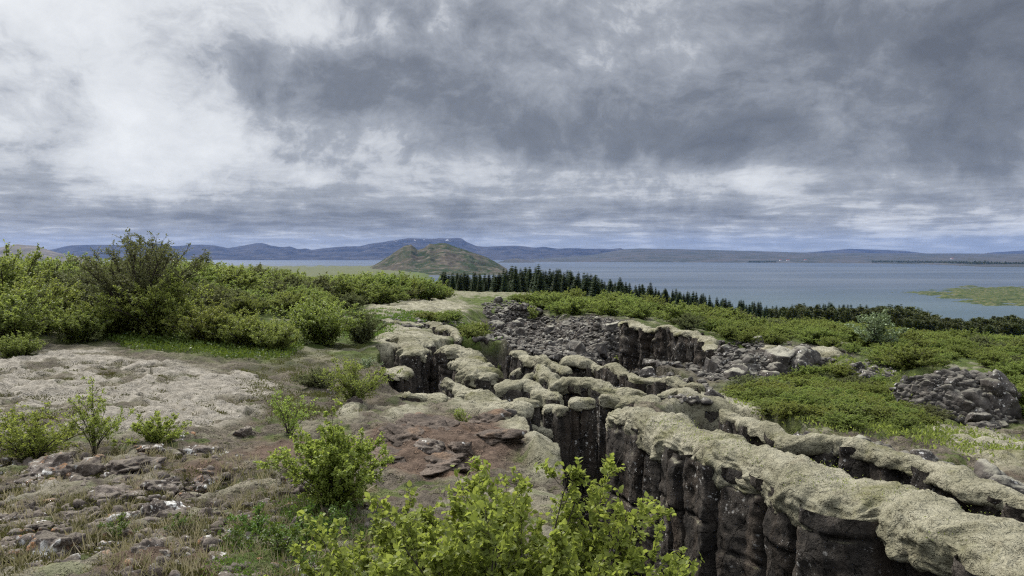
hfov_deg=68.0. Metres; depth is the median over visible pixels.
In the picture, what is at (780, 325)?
birch bush
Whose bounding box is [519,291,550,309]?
birch bush
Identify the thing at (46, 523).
rock
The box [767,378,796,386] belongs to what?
dwarf birch
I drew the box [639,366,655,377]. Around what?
boulder
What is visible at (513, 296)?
birch bush
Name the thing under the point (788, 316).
pine tree
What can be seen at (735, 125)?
sky
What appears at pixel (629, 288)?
spruce tree
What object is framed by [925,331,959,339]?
birch bush
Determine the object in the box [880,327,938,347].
birch bush
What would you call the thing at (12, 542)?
rock
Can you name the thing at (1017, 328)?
pine tree
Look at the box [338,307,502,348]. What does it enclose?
knoll grass
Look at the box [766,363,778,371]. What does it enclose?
boulder
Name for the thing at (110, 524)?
dwarf birch
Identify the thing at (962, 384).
rubble
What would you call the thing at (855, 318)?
pine tree
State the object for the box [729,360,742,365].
boulder
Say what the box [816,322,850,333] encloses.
birch bush
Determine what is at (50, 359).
ground
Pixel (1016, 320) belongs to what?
pine tree
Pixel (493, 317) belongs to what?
boulder
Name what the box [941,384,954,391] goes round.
boulder
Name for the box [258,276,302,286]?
willow bush
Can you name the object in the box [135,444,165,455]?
rock
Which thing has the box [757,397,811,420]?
dwarf birch
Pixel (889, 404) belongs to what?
dwarf birch
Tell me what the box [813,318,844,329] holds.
birch bush
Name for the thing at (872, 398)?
dwarf birch
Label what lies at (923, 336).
birch bush
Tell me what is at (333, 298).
willow bush
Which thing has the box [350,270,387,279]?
willow bush
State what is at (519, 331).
boulder
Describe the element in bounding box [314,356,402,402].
willow bush
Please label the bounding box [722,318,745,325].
birch bush
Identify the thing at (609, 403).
lava ridge
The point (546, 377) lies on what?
lava ridge
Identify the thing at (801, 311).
pine tree
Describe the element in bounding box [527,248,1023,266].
shore
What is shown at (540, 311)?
boulder
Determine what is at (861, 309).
pine tree
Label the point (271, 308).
willow bush
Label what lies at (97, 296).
willow bush
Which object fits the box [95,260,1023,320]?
lake
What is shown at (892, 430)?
slope grass
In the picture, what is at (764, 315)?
spruce tree
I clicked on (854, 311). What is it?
pine tree
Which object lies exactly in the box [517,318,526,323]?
boulder
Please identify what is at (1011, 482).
boulder
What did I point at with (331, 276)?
willow bush
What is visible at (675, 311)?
birch bush
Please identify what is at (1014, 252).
eastern hill
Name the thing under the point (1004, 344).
birch bush
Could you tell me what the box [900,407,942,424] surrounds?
dwarf birch
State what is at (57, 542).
rock
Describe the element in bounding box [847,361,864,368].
boulder
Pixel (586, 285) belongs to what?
spruce tree
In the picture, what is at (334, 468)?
birch bush
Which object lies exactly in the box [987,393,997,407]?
boulder
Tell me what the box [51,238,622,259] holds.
mountain range
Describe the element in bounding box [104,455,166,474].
rock
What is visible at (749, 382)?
dwarf birch
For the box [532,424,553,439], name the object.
lava ridge
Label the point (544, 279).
spruce tree
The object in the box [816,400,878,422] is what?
dwarf birch
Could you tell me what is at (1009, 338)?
birch bush
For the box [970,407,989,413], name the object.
boulder
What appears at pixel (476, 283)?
spruce tree
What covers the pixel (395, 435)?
rock
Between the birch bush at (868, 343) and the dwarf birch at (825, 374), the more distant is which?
the birch bush at (868, 343)
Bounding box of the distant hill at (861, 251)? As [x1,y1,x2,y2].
[812,249,917,252]
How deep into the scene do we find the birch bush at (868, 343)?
29.36 m
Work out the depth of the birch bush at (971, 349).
34.68 m
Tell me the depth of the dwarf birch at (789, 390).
10.72 m
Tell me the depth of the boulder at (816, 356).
13.92 m
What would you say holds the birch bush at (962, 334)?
on the ground at (50, 359)
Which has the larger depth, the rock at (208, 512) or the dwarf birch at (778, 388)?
the dwarf birch at (778, 388)
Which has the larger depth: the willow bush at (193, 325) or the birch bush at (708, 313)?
the birch bush at (708, 313)
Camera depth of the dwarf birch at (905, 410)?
9.57 m
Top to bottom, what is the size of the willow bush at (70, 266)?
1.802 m
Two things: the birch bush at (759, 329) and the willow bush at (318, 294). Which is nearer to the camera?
the willow bush at (318, 294)
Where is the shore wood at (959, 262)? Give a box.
[748,260,1023,263]
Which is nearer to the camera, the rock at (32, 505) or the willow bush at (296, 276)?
the rock at (32, 505)
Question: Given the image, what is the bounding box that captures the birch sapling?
[61,376,136,455]
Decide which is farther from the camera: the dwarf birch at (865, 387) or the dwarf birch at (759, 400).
the dwarf birch at (865, 387)
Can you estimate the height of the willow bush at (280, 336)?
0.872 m
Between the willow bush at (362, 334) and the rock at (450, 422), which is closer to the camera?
the rock at (450, 422)
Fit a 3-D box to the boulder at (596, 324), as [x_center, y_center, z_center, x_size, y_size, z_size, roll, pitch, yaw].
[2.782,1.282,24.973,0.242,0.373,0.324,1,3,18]
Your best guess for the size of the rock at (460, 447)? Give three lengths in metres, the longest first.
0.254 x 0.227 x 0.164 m
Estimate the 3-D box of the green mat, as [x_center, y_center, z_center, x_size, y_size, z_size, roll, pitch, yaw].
[-5.989,1.069,15.211,3.735,0.490,5.098,-1,3,-30]
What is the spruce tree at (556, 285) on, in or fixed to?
on the ground at (50, 359)
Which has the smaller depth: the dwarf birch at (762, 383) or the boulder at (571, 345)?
the dwarf birch at (762, 383)
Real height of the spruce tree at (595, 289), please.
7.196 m
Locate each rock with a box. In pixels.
[0,540,16,549]
[1,513,18,522]
[12,452,77,483]
[14,518,56,531]
[21,530,85,555]
[23,501,36,510]
[55,508,106,524]
[60,456,106,479]
[69,475,93,485]
[83,483,149,506]
[94,511,133,525]
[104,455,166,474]
[131,537,172,555]
[132,498,187,518]
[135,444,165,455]
[139,479,187,494]
[179,431,195,438]
[190,444,228,455]
[190,475,217,493]
[194,508,213,520]
[201,551,227,563]
[232,426,254,436]
[326,389,339,397]
[345,396,362,403]
[365,444,405,463]
[377,423,421,446]
[395,412,450,434]
[413,438,445,454]
[419,450,469,476]
[433,415,470,426]
[447,441,472,456]
[466,415,488,423]
[469,408,511,422]
[474,428,527,445]
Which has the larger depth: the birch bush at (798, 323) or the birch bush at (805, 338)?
the birch bush at (798, 323)
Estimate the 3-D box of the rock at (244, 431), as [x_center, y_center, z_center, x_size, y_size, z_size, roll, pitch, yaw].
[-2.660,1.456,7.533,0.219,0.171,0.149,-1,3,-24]
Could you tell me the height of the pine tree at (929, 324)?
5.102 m
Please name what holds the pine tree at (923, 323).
on the ground at (50, 359)
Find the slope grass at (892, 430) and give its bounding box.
[723,353,1023,462]
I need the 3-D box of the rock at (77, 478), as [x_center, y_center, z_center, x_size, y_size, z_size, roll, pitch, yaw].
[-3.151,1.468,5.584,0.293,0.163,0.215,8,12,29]
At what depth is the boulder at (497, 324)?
35.87 m
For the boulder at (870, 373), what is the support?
on the rubble
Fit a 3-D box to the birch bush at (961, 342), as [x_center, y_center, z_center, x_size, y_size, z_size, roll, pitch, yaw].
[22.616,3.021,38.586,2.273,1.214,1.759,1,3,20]
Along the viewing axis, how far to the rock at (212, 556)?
4.09 m
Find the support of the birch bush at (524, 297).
on the ground at (50, 359)
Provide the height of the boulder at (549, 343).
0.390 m
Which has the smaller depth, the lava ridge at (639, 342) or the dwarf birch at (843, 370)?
the dwarf birch at (843, 370)
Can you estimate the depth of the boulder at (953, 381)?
10.42 m
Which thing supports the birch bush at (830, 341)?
on the ground at (50, 359)
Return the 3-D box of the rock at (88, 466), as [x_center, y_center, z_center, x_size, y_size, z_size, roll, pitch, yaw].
[-3.318,1.466,5.930,0.310,0.288,0.315,2,3,43]
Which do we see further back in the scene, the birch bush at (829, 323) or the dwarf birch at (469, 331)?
the birch bush at (829, 323)
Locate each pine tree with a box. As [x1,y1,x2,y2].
[768,309,774,318]
[773,309,779,317]
[778,307,786,317]
[779,310,787,320]
[785,310,792,320]
[791,308,798,318]
[799,309,808,318]
[800,310,813,320]
[807,306,814,315]
[812,309,822,320]
[818,310,836,321]
[833,310,839,321]
[838,311,845,322]
[842,311,852,322]
[850,308,859,319]
[852,312,861,323]
[857,307,869,322]
[861,310,873,323]
[886,309,894,324]
[891,311,903,325]
[895,307,904,316]
[895,318,903,327]
[902,311,916,319]
[904,306,921,314]
[904,319,912,329]
[912,319,922,329]
[917,311,931,315]
[917,315,927,320]
[919,319,925,329]
[924,320,932,330]
[929,320,938,331]
[937,322,945,331]
[940,317,953,321]
[948,323,963,332]
[961,325,972,332]
[962,322,971,327]
[969,318,978,323]
[975,324,983,333]
[981,319,990,325]
[981,325,996,335]
[990,317,1004,321]
[992,321,1003,327]
[997,323,1015,335]
[1006,317,1023,331]
[1010,323,1023,336]
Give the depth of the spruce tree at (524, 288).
172.51 m
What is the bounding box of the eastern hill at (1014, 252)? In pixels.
[984,250,1023,253]
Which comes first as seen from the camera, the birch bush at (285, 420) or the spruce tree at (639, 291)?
the birch bush at (285, 420)
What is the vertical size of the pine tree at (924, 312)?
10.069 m
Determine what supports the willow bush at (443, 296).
on the ground at (50, 359)
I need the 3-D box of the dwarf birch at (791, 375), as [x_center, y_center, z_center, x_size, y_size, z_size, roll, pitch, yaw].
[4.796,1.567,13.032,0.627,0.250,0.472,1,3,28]
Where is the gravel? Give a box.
[0,443,375,575]
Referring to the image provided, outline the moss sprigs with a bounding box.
[639,414,1000,540]
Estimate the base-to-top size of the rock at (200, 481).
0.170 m
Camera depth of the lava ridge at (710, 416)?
10.76 m
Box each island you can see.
[498,258,534,262]
[892,285,1023,305]
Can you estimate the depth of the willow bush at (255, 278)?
30.23 m
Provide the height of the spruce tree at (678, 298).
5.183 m
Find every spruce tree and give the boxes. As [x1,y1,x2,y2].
[441,273,446,286]
[449,276,455,289]
[454,273,458,285]
[454,274,464,290]
[464,275,469,290]
[470,272,475,289]
[474,275,478,290]
[476,274,483,291]
[483,279,487,291]
[487,275,491,291]
[490,272,502,291]
[490,275,497,291]
[500,272,509,291]
[505,269,508,287]
[507,266,514,291]
[509,267,522,292]
[519,270,527,291]
[526,270,532,291]
[527,275,534,292]
[530,264,545,292]
[533,272,548,293]
[542,270,547,292]
[546,271,554,291]
[548,270,562,293]
[555,270,561,281]
[560,274,567,292]
[565,271,575,292]
[569,276,584,292]
[582,275,590,295]
[587,275,601,297]
[599,279,606,294]
[606,281,614,294]
[614,277,625,293]
[615,281,621,296]
[624,283,629,296]
[628,283,632,293]
[638,284,643,296]
[645,283,654,299]
[661,289,671,303]
[670,289,675,303]
[675,292,684,304]
[685,291,689,304]
[698,293,703,307]
[707,295,711,309]
[721,298,728,309]
[737,300,744,311]
[751,303,757,316]
[755,302,762,318]
[761,307,767,319]
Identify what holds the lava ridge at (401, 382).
on the ground at (50, 359)
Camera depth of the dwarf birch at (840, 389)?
10.99 m
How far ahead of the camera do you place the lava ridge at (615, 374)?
13.12 m
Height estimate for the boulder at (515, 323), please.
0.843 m
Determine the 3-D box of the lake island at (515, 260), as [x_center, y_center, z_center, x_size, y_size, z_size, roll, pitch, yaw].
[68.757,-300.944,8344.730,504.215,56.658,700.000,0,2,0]
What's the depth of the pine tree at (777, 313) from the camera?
254.14 m
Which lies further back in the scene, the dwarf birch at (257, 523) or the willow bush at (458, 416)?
the willow bush at (458, 416)
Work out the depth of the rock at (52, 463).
6.03 m
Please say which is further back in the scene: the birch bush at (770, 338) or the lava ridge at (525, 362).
the birch bush at (770, 338)
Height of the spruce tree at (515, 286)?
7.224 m
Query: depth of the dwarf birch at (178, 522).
4.55 m
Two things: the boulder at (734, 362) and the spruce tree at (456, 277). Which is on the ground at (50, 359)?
the spruce tree at (456, 277)
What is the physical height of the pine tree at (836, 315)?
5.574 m
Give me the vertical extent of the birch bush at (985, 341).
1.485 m
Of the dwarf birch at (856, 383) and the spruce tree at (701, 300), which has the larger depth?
the spruce tree at (701, 300)
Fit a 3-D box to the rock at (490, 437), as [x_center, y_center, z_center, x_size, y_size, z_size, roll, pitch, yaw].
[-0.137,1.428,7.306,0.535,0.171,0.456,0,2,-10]
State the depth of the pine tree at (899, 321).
217.89 m
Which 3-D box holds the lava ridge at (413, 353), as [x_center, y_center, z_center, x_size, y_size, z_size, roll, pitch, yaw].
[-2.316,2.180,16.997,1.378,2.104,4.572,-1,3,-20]
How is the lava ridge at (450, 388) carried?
on the ground at (50, 359)
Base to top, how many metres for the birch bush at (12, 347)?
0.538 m
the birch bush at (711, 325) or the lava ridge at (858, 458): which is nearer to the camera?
the lava ridge at (858, 458)
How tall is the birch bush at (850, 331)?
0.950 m
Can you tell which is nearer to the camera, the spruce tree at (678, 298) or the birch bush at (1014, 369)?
the birch bush at (1014, 369)
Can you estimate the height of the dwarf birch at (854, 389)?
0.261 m
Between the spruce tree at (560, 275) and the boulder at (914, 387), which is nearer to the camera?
the boulder at (914, 387)
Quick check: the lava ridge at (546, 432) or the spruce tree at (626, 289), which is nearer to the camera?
the lava ridge at (546, 432)
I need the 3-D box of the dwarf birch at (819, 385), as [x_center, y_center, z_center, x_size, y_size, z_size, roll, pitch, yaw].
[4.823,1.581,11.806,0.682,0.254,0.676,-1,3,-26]
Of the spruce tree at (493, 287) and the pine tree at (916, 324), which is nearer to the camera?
the spruce tree at (493, 287)
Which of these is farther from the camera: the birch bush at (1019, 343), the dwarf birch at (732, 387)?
the birch bush at (1019, 343)
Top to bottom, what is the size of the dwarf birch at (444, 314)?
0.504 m
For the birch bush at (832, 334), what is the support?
on the ground at (50, 359)
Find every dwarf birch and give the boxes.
[97,512,141,540]
[163,511,198,530]
[208,527,265,551]
[227,500,284,535]
[257,521,302,561]
[280,501,348,541]
[323,499,363,531]
[412,311,438,320]
[431,313,445,321]
[435,311,457,320]
[444,309,465,320]
[453,323,477,331]
[458,324,490,338]
[469,321,494,331]
[719,384,744,395]
[719,388,753,400]
[723,371,773,388]
[740,379,767,392]
[740,384,780,400]
[741,378,795,390]
[749,396,782,410]
[751,399,782,415]
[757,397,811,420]
[759,385,806,398]
[763,384,794,397]
[765,374,780,379]
[766,391,818,405]
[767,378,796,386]
[776,375,814,387]
[779,372,801,379]
[786,388,827,397]
[788,365,824,377]
[793,384,841,398]
[794,401,817,417]
[798,403,846,421]
[800,372,818,380]
[803,376,833,382]
[804,392,834,405]
[805,379,835,385]
[807,386,844,404]
[808,381,840,389]
[809,410,873,430]
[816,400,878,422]
[817,372,834,380]
[818,365,838,374]
[825,393,885,407]
[827,379,851,386]
[828,386,858,396]
[829,363,860,377]
[830,390,894,407]
[832,385,868,398]
[834,375,878,384]
[843,380,872,387]
[857,383,875,392]
[860,400,905,421]
[864,373,889,384]
[864,392,894,400]
[865,383,890,395]
[867,378,886,386]
[871,396,907,411]
[873,413,923,432]
[883,404,921,415]
[889,398,923,407]
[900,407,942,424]
[905,402,964,422]
[1007,373,1023,385]
[1016,384,1023,403]
[1020,404,1023,417]
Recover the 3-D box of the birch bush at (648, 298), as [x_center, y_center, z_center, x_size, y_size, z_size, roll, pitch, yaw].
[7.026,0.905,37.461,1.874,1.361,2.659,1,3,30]
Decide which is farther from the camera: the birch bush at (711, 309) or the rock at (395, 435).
the birch bush at (711, 309)
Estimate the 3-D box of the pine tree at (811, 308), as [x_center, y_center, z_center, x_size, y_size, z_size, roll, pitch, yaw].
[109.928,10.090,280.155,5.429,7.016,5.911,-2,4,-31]
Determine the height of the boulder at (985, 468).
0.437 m
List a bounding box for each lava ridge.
[373,332,435,393]
[381,318,462,345]
[384,365,413,393]
[399,391,449,402]
[429,344,503,393]
[440,377,533,430]
[491,379,563,419]
[504,350,575,379]
[513,397,540,427]
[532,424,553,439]
[533,363,646,423]
[542,404,573,502]
[559,355,704,394]
[568,396,598,525]
[597,394,661,496]
[603,406,1023,575]
[618,320,718,370]
[656,387,718,422]
[719,409,1023,521]
[761,345,845,357]
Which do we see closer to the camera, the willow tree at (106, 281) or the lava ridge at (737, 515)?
the lava ridge at (737, 515)
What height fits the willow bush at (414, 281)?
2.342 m
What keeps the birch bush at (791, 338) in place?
on the ground at (50, 359)
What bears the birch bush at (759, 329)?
on the ground at (50, 359)
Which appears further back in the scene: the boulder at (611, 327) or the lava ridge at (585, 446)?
the boulder at (611, 327)
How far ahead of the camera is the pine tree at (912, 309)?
287.93 m
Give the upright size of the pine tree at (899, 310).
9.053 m
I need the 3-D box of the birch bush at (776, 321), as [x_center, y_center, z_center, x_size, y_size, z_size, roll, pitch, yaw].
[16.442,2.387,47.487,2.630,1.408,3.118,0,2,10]
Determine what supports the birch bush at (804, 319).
on the ground at (50, 359)
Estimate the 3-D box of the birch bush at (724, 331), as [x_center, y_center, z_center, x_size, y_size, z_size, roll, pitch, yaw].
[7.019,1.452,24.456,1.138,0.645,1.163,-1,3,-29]
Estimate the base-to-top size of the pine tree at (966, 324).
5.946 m
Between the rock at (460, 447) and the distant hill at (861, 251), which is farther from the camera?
the distant hill at (861, 251)
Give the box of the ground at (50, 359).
[0,265,1023,575]
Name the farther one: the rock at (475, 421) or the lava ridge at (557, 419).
the lava ridge at (557, 419)
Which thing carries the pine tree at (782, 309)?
on the ground at (50, 359)
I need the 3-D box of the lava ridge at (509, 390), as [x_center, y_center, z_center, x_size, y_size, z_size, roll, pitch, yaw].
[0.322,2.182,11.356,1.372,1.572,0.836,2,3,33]
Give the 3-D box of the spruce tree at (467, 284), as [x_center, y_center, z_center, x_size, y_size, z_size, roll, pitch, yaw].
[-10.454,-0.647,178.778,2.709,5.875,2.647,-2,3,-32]
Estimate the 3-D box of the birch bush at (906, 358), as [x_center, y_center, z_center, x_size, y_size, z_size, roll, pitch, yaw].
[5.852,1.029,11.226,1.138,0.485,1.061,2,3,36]
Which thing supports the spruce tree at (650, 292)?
on the ground at (50, 359)
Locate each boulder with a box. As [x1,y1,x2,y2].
[482,309,493,318]
[484,334,495,343]
[487,320,503,330]
[490,315,499,319]
[493,296,502,303]
[498,312,505,317]
[502,327,512,334]
[511,320,523,327]
[515,328,525,335]
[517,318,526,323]
[521,303,527,310]
[530,323,536,329]
[534,307,542,316]
[544,326,554,334]
[544,340,555,346]
[555,338,562,343]
[561,321,571,327]
[562,337,570,343]
[565,340,585,350]
[574,341,588,354]
[577,326,584,336]
[589,343,607,359]
[593,322,599,327]
[605,321,619,332]
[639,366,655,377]
[703,357,718,372]
[704,388,723,397]
[720,345,730,353]
[723,367,754,379]
[728,364,750,375]
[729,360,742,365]
[743,354,756,363]
[743,363,756,372]
[754,336,763,342]
[761,370,779,377]
[764,345,796,366]
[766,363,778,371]
[773,361,790,375]
[789,353,812,372]
[793,346,813,364]
[799,344,820,364]
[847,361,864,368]
[855,434,871,441]
[858,372,867,378]
[862,370,878,379]
[902,375,909,381]
[909,449,939,460]
[911,385,917,395]
[919,380,933,391]
[927,374,939,382]
[929,391,937,397]
[935,401,951,411]
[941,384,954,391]
[943,393,964,398]
[944,378,959,387]
[946,389,975,412]
[960,369,969,375]
[961,388,990,410]
[962,412,992,425]
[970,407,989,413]
[973,459,1005,478]
[979,378,1008,396]
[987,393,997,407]
[988,369,1016,397]
[989,474,1023,491]
[993,409,1003,418]
[999,392,1021,418]
[999,421,1008,427]
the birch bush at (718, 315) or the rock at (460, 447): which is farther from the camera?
the birch bush at (718, 315)
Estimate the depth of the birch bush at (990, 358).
26.96 m
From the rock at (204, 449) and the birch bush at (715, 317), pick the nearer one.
the rock at (204, 449)
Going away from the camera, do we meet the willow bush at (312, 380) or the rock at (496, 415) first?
the rock at (496, 415)
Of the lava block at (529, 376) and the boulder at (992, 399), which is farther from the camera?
the lava block at (529, 376)
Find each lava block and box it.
[509,368,523,379]
[522,372,534,380]
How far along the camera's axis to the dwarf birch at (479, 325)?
30.11 m
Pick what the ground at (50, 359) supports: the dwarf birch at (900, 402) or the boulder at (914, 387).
the dwarf birch at (900, 402)
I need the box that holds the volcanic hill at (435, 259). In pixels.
[370,243,506,274]
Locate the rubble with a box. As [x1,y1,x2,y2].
[382,299,1023,493]
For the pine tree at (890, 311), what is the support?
on the ground at (50, 359)
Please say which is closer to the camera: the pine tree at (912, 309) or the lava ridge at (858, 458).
the lava ridge at (858, 458)
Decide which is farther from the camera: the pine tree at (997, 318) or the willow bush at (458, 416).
the pine tree at (997, 318)
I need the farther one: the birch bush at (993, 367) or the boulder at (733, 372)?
the birch bush at (993, 367)
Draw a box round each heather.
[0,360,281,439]
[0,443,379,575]
[200,492,397,575]
[231,341,386,423]
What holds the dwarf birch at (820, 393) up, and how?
on the ground at (50, 359)
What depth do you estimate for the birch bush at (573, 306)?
35.80 m
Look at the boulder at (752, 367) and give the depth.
13.59 m
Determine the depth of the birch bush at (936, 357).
22.04 m
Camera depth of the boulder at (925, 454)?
7.45 m
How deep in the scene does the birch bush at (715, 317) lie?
29.03 m
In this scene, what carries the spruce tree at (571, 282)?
on the ground at (50, 359)
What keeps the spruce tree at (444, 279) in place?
on the ground at (50, 359)
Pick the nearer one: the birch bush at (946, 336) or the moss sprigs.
the moss sprigs
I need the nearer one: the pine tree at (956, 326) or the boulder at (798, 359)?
the boulder at (798, 359)
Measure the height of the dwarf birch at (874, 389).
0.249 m
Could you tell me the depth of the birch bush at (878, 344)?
25.64 m
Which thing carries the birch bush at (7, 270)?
on the ground at (50, 359)
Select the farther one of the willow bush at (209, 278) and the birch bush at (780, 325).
the birch bush at (780, 325)
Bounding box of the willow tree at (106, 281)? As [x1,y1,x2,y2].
[65,227,211,333]
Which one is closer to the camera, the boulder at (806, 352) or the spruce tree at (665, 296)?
the boulder at (806, 352)
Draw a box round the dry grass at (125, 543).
[0,439,380,575]
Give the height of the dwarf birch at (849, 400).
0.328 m
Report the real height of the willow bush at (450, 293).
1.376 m
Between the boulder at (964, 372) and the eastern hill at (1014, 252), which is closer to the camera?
the boulder at (964, 372)
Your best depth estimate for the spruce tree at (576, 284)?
159.16 m
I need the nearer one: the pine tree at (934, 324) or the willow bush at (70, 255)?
the willow bush at (70, 255)
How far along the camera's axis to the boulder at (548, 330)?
28.49 m
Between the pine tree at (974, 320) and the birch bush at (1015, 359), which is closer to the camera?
the birch bush at (1015, 359)
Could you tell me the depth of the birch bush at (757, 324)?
41.89 m
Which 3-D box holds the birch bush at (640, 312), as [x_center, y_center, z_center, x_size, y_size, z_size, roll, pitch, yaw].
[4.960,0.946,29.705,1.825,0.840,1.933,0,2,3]
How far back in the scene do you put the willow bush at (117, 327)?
15.02 m
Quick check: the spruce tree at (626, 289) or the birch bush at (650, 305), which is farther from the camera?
the spruce tree at (626, 289)
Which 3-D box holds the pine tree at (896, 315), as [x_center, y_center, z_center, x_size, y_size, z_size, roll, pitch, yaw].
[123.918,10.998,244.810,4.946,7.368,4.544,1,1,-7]
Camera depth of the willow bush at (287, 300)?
24.65 m
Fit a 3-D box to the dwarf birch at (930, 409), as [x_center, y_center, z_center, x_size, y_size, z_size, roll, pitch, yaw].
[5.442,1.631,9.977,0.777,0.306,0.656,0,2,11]
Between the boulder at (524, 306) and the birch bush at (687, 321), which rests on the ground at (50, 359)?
the birch bush at (687, 321)
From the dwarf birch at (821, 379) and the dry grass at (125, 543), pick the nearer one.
the dry grass at (125, 543)
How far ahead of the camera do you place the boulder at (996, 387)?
10.26 m
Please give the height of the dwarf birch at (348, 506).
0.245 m
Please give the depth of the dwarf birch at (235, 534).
4.24 m
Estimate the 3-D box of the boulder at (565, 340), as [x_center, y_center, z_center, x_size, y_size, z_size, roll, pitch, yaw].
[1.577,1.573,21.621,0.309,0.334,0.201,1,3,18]
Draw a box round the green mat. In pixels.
[106,331,304,359]
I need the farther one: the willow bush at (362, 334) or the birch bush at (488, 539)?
the willow bush at (362, 334)
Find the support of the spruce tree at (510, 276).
on the ground at (50, 359)
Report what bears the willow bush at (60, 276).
on the ground at (50, 359)
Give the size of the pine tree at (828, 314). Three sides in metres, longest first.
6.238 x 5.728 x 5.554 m
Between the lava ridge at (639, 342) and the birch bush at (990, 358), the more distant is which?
the birch bush at (990, 358)
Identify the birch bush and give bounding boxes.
[0,239,74,294]
[0,269,95,335]
[0,277,63,344]
[0,330,48,357]
[0,401,112,459]
[44,301,113,342]
[110,410,192,448]
[253,398,395,508]
[264,450,704,575]
[267,389,319,435]
[506,293,522,301]
[514,292,537,302]
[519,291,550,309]
[536,291,571,311]
[544,298,564,313]
[545,296,592,315]
[561,287,595,298]
[579,298,629,316]
[587,291,635,306]
[598,289,634,299]
[616,301,662,319]
[618,294,638,315]
[623,297,659,311]
[635,293,671,314]
[650,300,713,323]
[671,310,706,329]
[689,305,724,325]
[693,302,728,312]
[700,316,727,327]
[700,317,734,332]
[703,309,728,318]
[707,323,742,339]
[715,307,759,322]
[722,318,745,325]
[729,329,761,343]
[731,319,758,331]
[739,309,761,320]
[742,325,767,337]
[747,316,777,326]
[756,328,790,345]
[758,315,786,323]
[761,321,790,328]
[763,324,794,337]
[775,324,798,334]
[777,319,815,327]
[785,331,796,340]
[788,318,831,325]
[789,323,824,334]
[789,327,829,344]
[803,316,830,322]
[805,326,851,343]
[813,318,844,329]
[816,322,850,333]
[816,335,847,348]
[831,324,865,343]
[841,320,889,327]
[842,342,866,353]
[852,336,876,346]
[860,342,918,368]
[866,341,951,369]
[868,342,889,348]
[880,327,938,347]
[888,336,912,343]
[915,333,935,342]
[919,338,947,349]
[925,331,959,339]
[930,352,947,366]
[935,335,978,346]
[938,352,958,367]
[939,342,975,356]
[941,336,984,350]
[945,351,965,360]
[946,327,983,340]
[963,347,982,357]
[967,331,1001,348]
[967,349,1009,368]
[968,347,1009,359]
[982,360,1020,375]
[983,343,1023,354]
[985,334,1010,342]
[987,356,1023,380]
[991,333,1019,340]
[998,337,1023,346]
[1001,336,1023,347]
[1004,350,1021,359]
[1008,354,1023,363]
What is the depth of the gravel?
4.86 m
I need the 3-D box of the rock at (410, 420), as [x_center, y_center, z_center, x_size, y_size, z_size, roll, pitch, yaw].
[-0.888,1.377,7.428,0.683,0.169,0.689,4,9,-18]
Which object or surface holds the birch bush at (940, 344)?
on the ground at (50, 359)
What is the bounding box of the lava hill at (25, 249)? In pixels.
[0,244,82,264]
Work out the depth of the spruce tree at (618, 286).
152.86 m
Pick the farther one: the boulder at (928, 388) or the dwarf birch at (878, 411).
the boulder at (928, 388)
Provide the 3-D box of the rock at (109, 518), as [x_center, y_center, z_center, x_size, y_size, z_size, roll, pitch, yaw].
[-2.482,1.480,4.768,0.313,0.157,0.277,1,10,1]
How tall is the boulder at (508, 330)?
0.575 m
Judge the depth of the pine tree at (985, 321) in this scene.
246.58 m
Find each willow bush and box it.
[11,255,66,268]
[14,256,81,277]
[27,251,93,268]
[31,261,112,318]
[67,291,144,335]
[75,259,113,276]
[91,284,116,312]
[95,267,213,338]
[104,260,173,278]
[151,259,184,269]
[155,261,186,272]
[160,296,242,345]
[163,262,238,294]
[174,279,243,316]
[180,258,221,267]
[190,261,226,267]
[192,262,262,294]
[202,306,274,349]
[216,263,282,293]
[218,266,278,288]
[219,284,272,314]
[222,292,271,317]
[231,285,262,296]
[235,286,276,312]
[245,315,303,350]
[246,264,282,281]
[258,270,318,299]
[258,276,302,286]
[261,287,324,316]
[261,293,284,312]
[265,266,304,275]
[265,292,371,346]
[273,269,303,277]
[273,282,329,313]
[280,272,311,282]
[289,366,336,388]
[303,271,351,302]
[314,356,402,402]
[315,289,339,302]
[318,272,348,282]
[318,295,340,310]
[325,274,352,286]
[330,271,381,294]
[331,279,382,304]
[336,290,372,308]
[340,307,388,343]
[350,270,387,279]
[353,270,412,301]
[355,281,410,304]
[357,356,383,367]
[389,274,426,300]
[398,287,423,300]
[412,275,450,300]
[436,283,453,299]
[445,287,457,297]
[452,405,471,421]
[527,306,538,318]
[844,308,908,345]
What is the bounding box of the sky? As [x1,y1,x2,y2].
[0,0,1023,253]
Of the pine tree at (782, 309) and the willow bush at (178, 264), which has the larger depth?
the pine tree at (782, 309)
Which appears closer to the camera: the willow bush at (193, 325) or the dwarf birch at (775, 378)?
the dwarf birch at (775, 378)
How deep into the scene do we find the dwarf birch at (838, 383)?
12.35 m
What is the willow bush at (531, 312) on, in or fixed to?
on the ground at (50, 359)
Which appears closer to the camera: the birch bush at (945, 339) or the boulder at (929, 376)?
the boulder at (929, 376)
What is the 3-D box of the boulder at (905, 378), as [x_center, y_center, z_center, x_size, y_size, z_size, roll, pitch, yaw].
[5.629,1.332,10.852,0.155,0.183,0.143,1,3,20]
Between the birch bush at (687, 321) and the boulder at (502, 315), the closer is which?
the birch bush at (687, 321)
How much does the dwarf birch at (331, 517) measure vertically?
0.294 m
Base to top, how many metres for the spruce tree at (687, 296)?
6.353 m
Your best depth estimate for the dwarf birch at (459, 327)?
28.10 m
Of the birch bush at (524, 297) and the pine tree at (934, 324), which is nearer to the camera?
the birch bush at (524, 297)
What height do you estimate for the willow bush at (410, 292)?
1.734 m

